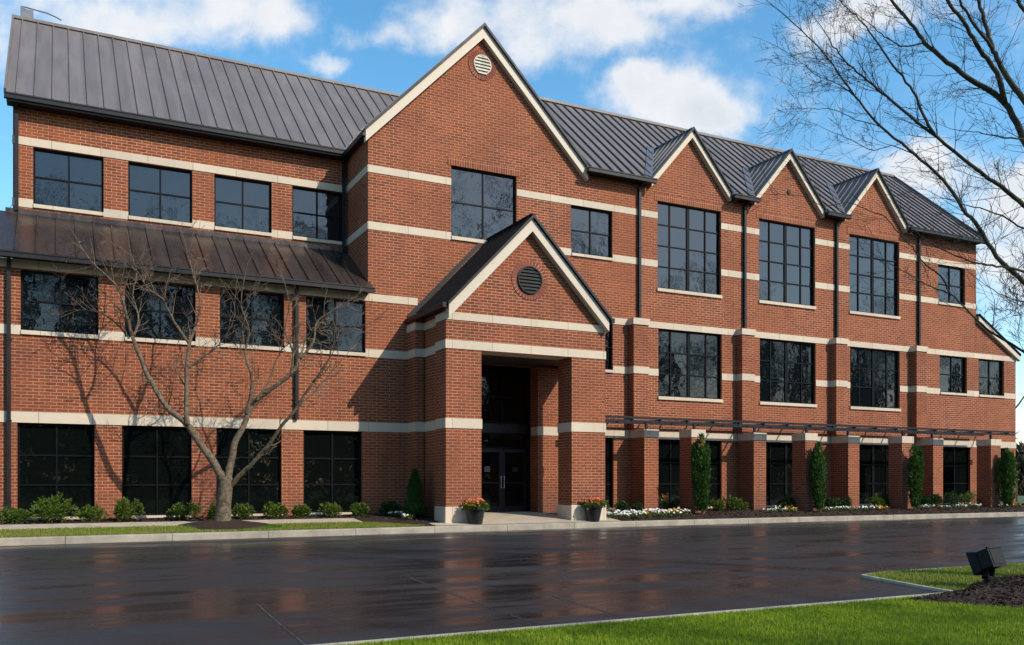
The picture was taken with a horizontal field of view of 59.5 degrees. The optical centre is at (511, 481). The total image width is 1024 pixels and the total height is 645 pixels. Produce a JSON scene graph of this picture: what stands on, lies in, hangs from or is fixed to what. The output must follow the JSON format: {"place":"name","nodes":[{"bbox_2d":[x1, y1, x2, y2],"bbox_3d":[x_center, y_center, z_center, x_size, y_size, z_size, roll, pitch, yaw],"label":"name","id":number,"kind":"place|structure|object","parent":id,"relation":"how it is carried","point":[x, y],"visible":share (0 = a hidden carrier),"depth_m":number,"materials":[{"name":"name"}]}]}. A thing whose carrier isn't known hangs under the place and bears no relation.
{"place":"outdoors","nodes":[
{"label":"outdoors","id":0,"kind":"place"},
{"bbox_2d":[0,516,1023,644],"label":"road","id":1,"kind":"structure","parent":0,"point":[312,590],"depth_m":13.87,"materials":[{"name":"black asphalt"}]},
{"bbox_2d":[257,575,623,644],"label":"road joint","id":2,"kind":"object","parent":1,"relation":"on","point":[429,585],"visible":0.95,"depth_m":10.14,"materials":[{"name":"black asphalt"}]},
{"bbox_2d":[0,512,1023,545],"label":"kerb","id":3,"kind":"structure","parent":1,"relation":"on","point":[15,541],"depth_m":26.00,"materials":[{"name":"concrete"}]},
{"bbox_2d":[314,566,964,644],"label":"lawn edging","id":4,"kind":"object","parent":1,"relation":"on","point":[940,590],"visible":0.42,"depth_m":9.67,"materials":[{"name":"grey concrete"}]},
{"bbox_2d":[0,503,1023,537],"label":"soil","id":5,"kind":"structure","parent":0,"point":[379,519],"depth_m":32.30,"materials":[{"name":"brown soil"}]},
{"bbox_2d":[0,506,32,524],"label":"shrub","id":6,"kind":"object","parent":5,"relation":"on","point":[12,515],"visible":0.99,"depth_m":23.70,"materials":[{"name":"green plant"}]},
{"bbox_2d":[28,491,80,522],"bbox_3d":[-12.337,0.708,24.131,1.309,0.882,1.086,0,0,-27],"label":"shrub","id":7,"kind":"object","parent":5,"relation":"on","point":[49,508],"visible":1,"depth_m":24.02,"materials":[{"name":"green plant"}]},
{"bbox_2d":[77,503,109,521],"bbox_3d":[-11.534,0.863,24.671,0.832,0.569,0.757,0,0,-27],"label":"shrub","id":8,"kind":"object","parent":5,"relation":"on","point":[85,512],"visible":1,"depth_m":24.59,"materials":[{"name":"green plant"}]},
{"bbox_2d":[112,496,145,521],"bbox_3d":[-10.707,0.772,25.037,0.869,0.742,0.704,0,0,-27],"label":"shrub","id":9,"kind":"object","parent":5,"relation":"on","point":[124,509],"visible":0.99,"depth_m":24.88,"materials":[{"name":"green plant"}]},
{"bbox_2d":[0,518,361,529],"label":"footpath","id":10,"kind":"structure","parent":5,"relation":"on","point":[93,525],"depth_m":24.23,"materials":[{"name":"beige concrete"}]},
{"bbox_2d":[165,500,200,519],"bbox_3d":[-9.463,0.857,25.829,1.008,0.624,0.788,0,0,-27],"label":"shrub","id":11,"kind":"object","parent":5,"relation":"on","point":[182,510],"visible":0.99,"depth_m":25.74,"materials":[{"name":"green plant"}]},
{"bbox_2d":[207,503,215,518],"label":"shrub","id":12,"kind":"object","parent":5,"relation":"on","point":[211,511],"visible":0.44,"depth_m":26.20,"materials":[{"name":"green plant"}]},
{"bbox_2d":[0,521,424,536],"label":"turf","id":13,"kind":"structure","parent":5,"relation":"on","point":[270,526],"depth_m":23.90,"materials":[{"name":"green plant"}]},
{"bbox_2d":[177,519,268,529],"bbox_3d":[-7.879,1.144,24.609,2.448,0.286,1.523,0,0,-27],"label":"mulch mound","id":14,"kind":"object","parent":13,"relation":"on","point":[212,524],"visible":0.84,"depth_m":24.25,"materials":[{"name":"brown soil"}]},
{"bbox_2d":[44,211,395,520],"bbox_3d":[-7.915,-3.068,24.709,9.749,8.645,2.918,0,0,-1],"label":"bare tree","id":15,"kind":"object","parent":14,"relation":"on","point":[227,484],"visible":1,"depth_m":24.44,"materials":[{"name":"grey plant"}]},
{"bbox_2d":[231,502,255,518],"bbox_3d":[-7.970,0.879,26.538,0.712,0.524,0.717,0,0,-27],"label":"shrub","id":16,"kind":"object","parent":5,"relation":"on","point":[240,509],"visible":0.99,"depth_m":26.40,"materials":[{"name":"green plant"}]},
{"bbox_2d":[262,501,288,517],"bbox_3d":[-7.131,0.864,26.954,0.752,0.540,0.773,0,0,30],"label":"shrub","id":17,"kind":"object","parent":5,"relation":"on","point":[272,510],"visible":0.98,"depth_m":26.86,"materials":[{"name":"green plant"}]},
{"bbox_2d":[291,504,311,517],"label":"shrub","id":18,"kind":"object","parent":5,"relation":"on","point":[300,510],"visible":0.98,"depth_m":27.32,"materials":[{"name":"green plant"}]},
{"bbox_2d":[317,502,342,516],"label":"shrub","id":19,"kind":"object","parent":5,"relation":"on","point":[328,508],"visible":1,"depth_m":27.73,"materials":[{"name":"green plant"}]},
{"bbox_2d":[349,502,369,515],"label":"shrub","id":20,"kind":"object","parent":5,"relation":"on","point":[356,509],"visible":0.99,"depth_m":28.16,"materials":[{"name":"green plant"}]},
{"bbox_2d":[378,500,402,515],"bbox_3d":[-3.856,0.870,28.619,0.809,0.551,0.721,0,0,-27],"label":"shrub","id":21,"kind":"object","parent":5,"relation":"on","point":[390,506],"visible":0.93,"depth_m":28.53,"materials":[{"name":"green plant"}]},
{"bbox_2d":[401,513,413,518],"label":"flower clump","id":22,"kind":"object","parent":5,"relation":"on","point":[404,515],"visible":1,"depth_m":27.61,"materials":[{"name":"white plant"}]},
{"bbox_2d":[402,468,427,517],"bbox_3d":[-3.071,0.359,28.288,0.824,1.609,0.834,0,0,-27],"label":"conical evergreen","id":23,"kind":"object","parent":5,"relation":"on","point":[414,504],"visible":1,"depth_m":28.12,"materials":[{"name":"green plant"}]},
{"bbox_2d":[0,6,1020,523],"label":"office building","id":24,"kind":"structure","parent":5,"relation":"on","point":[582,302],"depth_m":30.15,"materials":[{"name":"brick"}]},
{"bbox_2d":[17,423,94,519],"bbox_3d":[-12.703,-0.267,24.987,1.980,2.675,0.230,0,0,-27],"label":"window","id":25,"kind":"structure","parent":24,"relation":"in","point":[51,458],"depth_m":25.04,"materials":[{"name":"black glass"}]},
{"bbox_2d":[21,270,97,338],"bbox_3d":[-12.623,-4.920,25.028,1.940,1.780,0.230,0,0,-27],"label":"window","id":26,"kind":"structure","parent":24,"relation":"in","point":[39,290],"depth_m":25.06,"materials":[{"name":"black glass"}]},
{"bbox_2d":[33,148,103,215],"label":"window","id":27,"kind":"structure","parent":24,"relation":"in","point":[65,182],"depth_m":27.32,"materials":[{"name":"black glass"}]},
{"bbox_2d":[122,426,190,517],"bbox_3d":[-10.366,-0.267,26.171,1.960,2.675,0.230,0,0,-27],"label":"window","id":28,"kind":"structure","parent":24,"relation":"in","point":[156,460],"depth_m":26.22,"materials":[{"name":"black glass"}]},
{"bbox_2d":[128,162,191,226],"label":"window","id":29,"kind":"structure","parent":24,"relation":"in","point":[156,194],"depth_m":28.50,"materials":[{"name":"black glass"}]},
{"bbox_2d":[125,280,195,345],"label":"window","id":30,"kind":"structure","parent":24,"relation":"in","point":[160,328],"depth_m":26.27,"materials":[{"name":"black glass"}]},
{"bbox_2d":[214,175,271,236],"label":"window","id":31,"kind":"structure","parent":24,"relation":"in","point":[240,205],"depth_m":29.65,"materials":[{"name":"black glass"}]},
{"bbox_2d":[216,428,282,515],"bbox_3d":[-8.028,-0.267,27.355,2.000,2.675,0.230,0,0,-27],"label":"window","id":32,"kind":"structure","parent":24,"relation":"in","point":[261,484],"depth_m":27.50,"materials":[{"name":"black glass"}]},
{"bbox_2d":[220,289,283,350],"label":"window","id":33,"kind":"structure","parent":24,"relation":"in","point":[262,306],"depth_m":27.48,"materials":[{"name":"black glass"}]},
{"bbox_2d":[292,187,341,244],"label":"window","id":34,"kind":"structure","parent":24,"relation":"in","point":[316,214],"depth_m":30.78,"materials":[{"name":"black glass"}]},
{"bbox_2d":[303,430,362,514],"bbox_3d":[-5.709,-0.267,28.529,1.960,2.675,0.230,0,0,-27],"label":"window","id":35,"kind":"structure","parent":24,"relation":"in","point":[331,459],"depth_m":28.58,"materials":[{"name":"black glass"}]},
{"bbox_2d":[306,297,365,356],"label":"window","id":36,"kind":"structure","parent":24,"relation":"in","point":[349,315],"depth_m":28.69,"materials":[{"name":"black glass"}]},
{"bbox_2d":[447,156,519,243],"bbox_3d":[-0.976,-9.580,30.927,2.770,2.800,0.230,0,0,-27],"label":"window","id":37,"kind":"structure","parent":24,"relation":"in","point":[482,203],"depth_m":30.93,"materials":[{"name":"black glass"}]},
{"bbox_2d":[481,448,501,511],"bbox_3d":[-0.788,0.005,30.980,0.974,2.270,0.144,0,0,-27],"label":"door","id":38,"kind":"structure","parent":24,"relation":"in","point":[491,459],"depth_m":31.07,"materials":[{"name":"black glass"}]},
{"bbox_2d":[502,449,525,511],"bbox_3d":[0.082,0.005,31.421,0.954,2.270,0.144,0,0,-27],"label":"door","id":39,"kind":"structure","parent":24,"relation":"in","point":[513,460],"depth_m":31.45,"materials":[{"name":"black glass"}]},
{"bbox_2d":[571,206,612,260],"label":"window","id":40,"kind":"structure","parent":24,"relation":"in","point":[590,228],"depth_m":32.95,"materials":[{"name":"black glass"}]},
{"bbox_2d":[605,325,613,372],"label":"window","id":41,"kind":"structure","parent":24,"relation":"in","point":[608,334],"depth_m":33.32,"materials":[{"name":"black glass"}]},
{"bbox_2d":[605,438,614,509],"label":"window","id":42,"kind":"structure","parent":24,"relation":"in","point":[608,441],"depth_m":33.34,"materials":[{"name":"black glass"}]},
{"bbox_2d":[654,193,723,298],"bbox_3d":[6.896,-9.120,34.914,3.360,3.740,0.230,0,0,-27],"label":"window","id":43,"kind":"structure","parent":24,"relation":"in","point":[687,237],"depth_m":34.95,"materials":[{"name":"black glass"}]},
{"bbox_2d":[658,439,719,508],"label":"window","id":44,"kind":"structure","parent":24,"relation":"in","point":[668,450],"depth_m":34.69,"materials":[{"name":"black glass"}]},
{"bbox_2d":[658,329,722,402],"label":"window","id":45,"kind":"structure","parent":24,"relation":"in","point":[688,362],"depth_m":34.98,"materials":[{"name":"black glass"}]},
{"bbox_2d":[766,442,791,506],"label":"window","id":46,"kind":"structure","parent":24,"relation":"in","point":[778,455],"depth_m":37.10,"materials":[{"name":"black glass"}]},
{"bbox_2d":[756,211,817,309],"bbox_3d":[11.402,-9.120,37.196,3.360,3.740,0.230,0,0,-27],"label":"window","id":47,"kind":"structure","parent":24,"relation":"in","point":[785,250],"depth_m":37.24,"materials":[{"name":"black glass"}]},
{"bbox_2d":[759,339,816,406],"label":"window","id":48,"kind":"structure","parent":24,"relation":"in","point":[786,367],"depth_m":37.27,"materials":[{"name":"black glass"}]},
{"bbox_2d":[859,445,887,505],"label":"window","id":49,"kind":"structure","parent":24,"relation":"in","point":[873,459],"depth_m":39.56,"materials":[{"name":"black glass"}]},
{"bbox_2d":[847,227,900,319],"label":"window","id":50,"kind":"structure","parent":24,"relation":"in","point":[881,301],"depth_m":39.55,"materials":[{"name":"black glass"}]},
{"bbox_2d":[850,347,900,411],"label":"window","id":51,"kind":"structure","parent":24,"relation":"in","point":[873,372],"depth_m":39.57,"materials":[{"name":"black glass"}]},
{"bbox_2d":[938,265,965,307],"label":"window","id":52,"kind":"structure","parent":24,"relation":"in","point":[957,286],"depth_m":41.91,"materials":[{"name":"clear glass"}]},
{"bbox_2d":[940,356,967,395],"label":"window","id":53,"kind":"structure","parent":24,"relation":"in","point":[952,369],"depth_m":41.93,"materials":[{"name":"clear glass"}]},
{"bbox_2d":[943,447,970,503],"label":"window","id":54,"kind":"structure","parent":24,"relation":"in","point":[955,459],"depth_m":42.08,"materials":[{"name":"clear glass"}]},
{"bbox_2d":[979,359,1004,397],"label":"window","id":55,"kind":"structure","parent":24,"relation":"in","point":[990,371],"depth_m":43.15,"materials":[{"name":"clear glass"}]},
{"bbox_2d":[605,500,609,512],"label":"shrub","id":56,"kind":"object","parent":5,"relation":"on","point":[607,506],"visible":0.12,"depth_m":30.18,"materials":[{"name":"green plant"}]},
{"bbox_2d":[606,511,616,517],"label":"flower clump","id":57,"kind":"object","parent":5,"relation":"on","point":[610,514],"visible":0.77,"depth_m":29.86,"materials":[{"name":"white plant"}]},
{"bbox_2d":[614,501,630,510],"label":"shrub","id":58,"kind":"object","parent":5,"relation":"on","point":[622,505],"visible":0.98,"depth_m":32.69,"materials":[{"name":"green plant"}]},
{"bbox_2d":[613,511,631,518],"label":"flower clump","id":59,"kind":"object","parent":5,"relation":"on","point":[619,514],"visible":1,"depth_m":29.88,"materials":[{"name":"white plant"}]},
{"bbox_2d":[622,509,639,516],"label":"flower clump","id":60,"kind":"object","parent":5,"relation":"on","point":[630,512],"visible":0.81,"depth_m":30.38,"materials":[{"name":"white plant"}]},
{"bbox_2d":[630,501,644,512],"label":"shrub","id":61,"kind":"object","parent":5,"relation":"on","point":[638,505],"visible":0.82,"depth_m":31.81,"materials":[{"name":"green plant"}]},
{"bbox_2d":[631,511,646,517],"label":"flower clump","id":62,"kind":"object","parent":5,"relation":"on","point":[642,513],"visible":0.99,"depth_m":30.20,"materials":[{"name":"white plant"}]},
{"bbox_2d":[635,510,653,517],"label":"flower clump","id":63,"kind":"object","parent":5,"relation":"on","point":[648,513],"visible":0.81,"depth_m":30.53,"materials":[{"name":"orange plant"}]},
{"bbox_2d":[640,508,655,514],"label":"flower clump","id":64,"kind":"object","parent":5,"relation":"on","point":[650,510],"visible":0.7,"depth_m":31.23,"materials":[{"name":"white plant"}]},
{"bbox_2d":[653,509,669,515],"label":"flower clump","id":65,"kind":"object","parent":5,"relation":"on","point":[658,512],"visible":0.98,"depth_m":30.92,"materials":[{"name":"white plant"}]},
{"bbox_2d":[659,493,667,509],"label":"flower clump","id":66,"kind":"object","parent":5,"relation":"on","point":[663,500],"visible":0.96,"depth_m":33.04,"materials":[{"name":"green plant"}]},
{"bbox_2d":[658,501,677,509],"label":"shrub","id":67,"kind":"object","parent":5,"relation":"on","point":[672,505],"visible":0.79,"depth_m":33.60,"materials":[{"name":"green plant"}]},
{"bbox_2d":[665,509,680,515],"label":"flower clump","id":68,"kind":"object","parent":5,"relation":"on","point":[671,511],"visible":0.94,"depth_m":31.12,"materials":[{"name":"white plant"}]},
{"bbox_2d":[675,509,691,514],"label":"flower clump","id":69,"kind":"object","parent":5,"relation":"on","point":[685,510],"visible":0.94,"depth_m":31.60,"materials":[{"name":"white plant"}]},
{"bbox_2d":[689,432,711,514],"bbox_3d":[6.851,-0.280,32.502,0.808,3.000,0.685,0,0,-2],"label":"columnar evergreen","id":70,"kind":"object","parent":5,"relation":"on","point":[701,468],"visible":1,"depth_m":32.35,"materials":[{"name":"green plant"}]},
{"bbox_2d":[708,498,724,510],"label":"shrub","id":71,"kind":"object","parent":5,"relation":"on","point":[716,504],"visible":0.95,"depth_m":34.11,"materials":[{"name":"green plant"}]},
{"bbox_2d":[720,494,744,510],"bbox_3d":[8.529,0.816,34.547,0.835,0.669,0.800,0,0,-36],"label":"shrub","id":72,"kind":"object","parent":5,"relation":"on","point":[734,504],"visible":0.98,"depth_m":34.43,"materials":[{"name":"green plant"}]},
{"bbox_2d":[737,502,749,509],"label":"shrub","id":73,"kind":"object","parent":5,"relation":"on","point":[746,506],"visible":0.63,"depth_m":34.70,"materials":[{"name":"green plant"}]},
{"bbox_2d":[763,508,776,511],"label":"flower clump","id":74,"kind":"object","parent":5,"relation":"on","point":[770,509],"visible":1,"depth_m":34.09,"materials":[{"name":"white plant"}]},
{"bbox_2d":[776,495,795,509],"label":"shrub","id":75,"kind":"object","parent":5,"relation":"on","point":[786,500],"visible":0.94,"depth_m":35.64,"materials":[{"name":"green plant"}]},
{"bbox_2d":[784,507,797,510],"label":"flower clump","id":76,"kind":"object","parent":5,"relation":"on","point":[793,508],"visible":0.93,"depth_m":34.79,"materials":[{"name":"orange plant"}]},
{"bbox_2d":[808,441,827,511],"bbox_3d":[12.052,-0.199,35.148,0.791,2.838,0.696,0,0,-27],"label":"columnar evergreen","id":77,"kind":"object","parent":5,"relation":"on","point":[818,477],"visible":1,"depth_m":35.00,"materials":[{"name":"green plant"}]},
{"bbox_2d":[824,497,840,507],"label":"shrub","id":78,"kind":"object","parent":5,"relation":"on","point":[831,502],"visible":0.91,"depth_m":36.79,"materials":[{"name":"green plant"}]},
{"bbox_2d":[840,496,852,506],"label":"shrub","id":79,"kind":"object","parent":5,"relation":"on","point":[845,502],"visible":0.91,"depth_m":37.08,"materials":[{"name":"green plant"}]},
{"bbox_2d":[864,493,885,506],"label":"shrub","id":80,"kind":"object","parent":5,"relation":"on","point":[877,500],"visible":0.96,"depth_m":37.80,"materials":[{"name":"green plant"}]},
{"bbox_2d":[878,505,890,509],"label":"flower clump","id":81,"kind":"object","parent":5,"relation":"on","point":[882,507],"visible":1,"depth_m":36.77,"materials":[{"name":"yellow plant"}]},
{"bbox_2d":[882,495,889,505],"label":"shrub","id":82,"kind":"object","parent":5,"relation":"on","point":[885,498],"visible":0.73,"depth_m":38.33,"materials":[{"name":"green plant"}]},
{"bbox_2d":[907,443,924,509],"bbox_3d":[16.903,-0.188,37.477,0.694,2.816,0.923,0,0,9],"label":"columnar evergreen","id":83,"kind":"object","parent":5,"relation":"on","point":[916,465],"visible":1,"depth_m":37.31,"materials":[{"name":"green plant"}]},
{"bbox_2d":[920,494,931,505],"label":"shrub","id":84,"kind":"object","parent":5,"relation":"on","point":[925,500],"visible":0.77,"depth_m":39.09,"materials":[{"name":"green plant"}]},
{"bbox_2d":[929,493,944,506],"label":"shrub","id":85,"kind":"object","parent":5,"relation":"on","point":[936,499],"visible":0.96,"depth_m":39.34,"materials":[{"name":"green plant"}]},
{"bbox_2d":[943,489,960,505],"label":"shrub","id":86,"kind":"object","parent":5,"relation":"on","point":[951,497],"visible":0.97,"depth_m":40.08,"materials":[{"name":"green plant"}]},
{"bbox_2d":[958,490,977,505],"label":"shrub","id":87,"kind":"object","parent":5,"relation":"on","point":[965,497],"visible":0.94,"depth_m":40.48,"materials":[{"name":"green plant"}]},
{"bbox_2d":[962,203,1023,501],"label":"bare tree","id":88,"kind":"object","parent":5,"relation":"on","point":[1022,275],"visible":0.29,"depth_m":48.57,"materials":[{"name":"brown plant"}]},
{"bbox_2d":[995,447,1017,507],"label":"columnar evergreen","id":89,"kind":"object","parent":5,"relation":"on","point":[1007,464],"visible":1,"depth_m":40.11,"materials":[{"name":"green plant"}]},
{"bbox_2d":[0,0,1023,450],"label":"sky","id":90,"kind":"structure","parent":0,"point":[686,64],"materials":[{"name":"blue"}]},
{"bbox_2d":[430,511,619,525],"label":"entrance paving","id":91,"kind":"structure","parent":0,"point":[510,517],"depth_m":28.89,"materials":[{"name":"beige concrete"}]},
{"bbox_2d":[461,498,489,523],"bbox_3d":[-1.107,0.892,27.068,0.899,0.799,0.894,0,0,-27],"label":"flower pot","id":92,"kind":"object","parent":91,"relation":"on","point":[475,513],"visible":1,"depth_m":26.87,"materials":[{"name":"black plastic"}]},
{"bbox_2d":[580,497,605,520],"bbox_3d":[2.625,0.891,29.036,0.900,0.789,0.870,0,0,-27],"label":"flower pot","id":93,"kind":"object","parent":91,"relation":"on","point":[592,509],"visible":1,"depth_m":28.83,"materials":[{"name":"black plastic"}]},
{"bbox_2d":[321,566,1023,644],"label":"lawn","id":94,"kind":"structure","parent":0,"point":[861,642],"depth_m":8.60,"materials":[{"name":"green plant"}]},
{"bbox_2d":[864,562,1023,589],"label":"tongue grass","id":95,"kind":"structure","parent":94,"relation":"on","point":[939,575],"depth_m":13.70,"materials":[{"name":"green plant"}]},
{"bbox_2d":[902,574,1023,607],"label":"mulch bed","id":96,"kind":"object","parent":94,"relation":"on","point":[982,602],"visible":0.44,"depth_m":10.78,"materials":[{"name":"brown wood"}]},
{"bbox_2d":[722,0,1023,352],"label":"bare tree","id":97,"kind":"object","parent":96,"relation":"on","point":[1001,97],"visible":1,"depth_m":13.35,"materials":[{"name":"brown plant"}]},
{"bbox_2d":[965,546,1007,582],"bbox_3d":[6.484,1.159,12.226,0.344,0.563,0.405,0,0,-27],"label":"floodlight","id":98,"kind":"object","parent":96,"relation":"on","point":[986,562],"visible":0.91,"depth_m":12.15,"materials":[{"name":"black metal"}]},
{"bbox_2d":[1016,496,1023,503],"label":"side lawn","id":99,"kind":"structure","parent":0,"point":[1021,499],"depth_m":52.66,"materials":[{"name":"green plant"}]},
{"bbox_2d":[985,273,1023,349],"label":"bare tree","id":100,"kind":"object","parent":99,"relation":"on","point":[1015,304],"visible":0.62,"depth_m":58.85,"materials":[{"name":"brown plant"}]},
{"label":"ground","id":101,"kind":"structure","parent":0,"visible":0},
{"bbox_2d":[993,318,1023,407],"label":"bare tree","id":102,"kind":"object","parent":101,"relation":"on","point":[1016,338],"visible":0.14,"depth_m":65.24,"materials":[{"name":"brown plant"}]},
{"bbox_2d":[1016,431,1023,495],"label":"brush","id":103,"kind":"object","parent":101,"relation":"on","point":[1020,461],"visible":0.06,"depth_m":88.56,"materials":[{"name":"green plant"}]}
]}

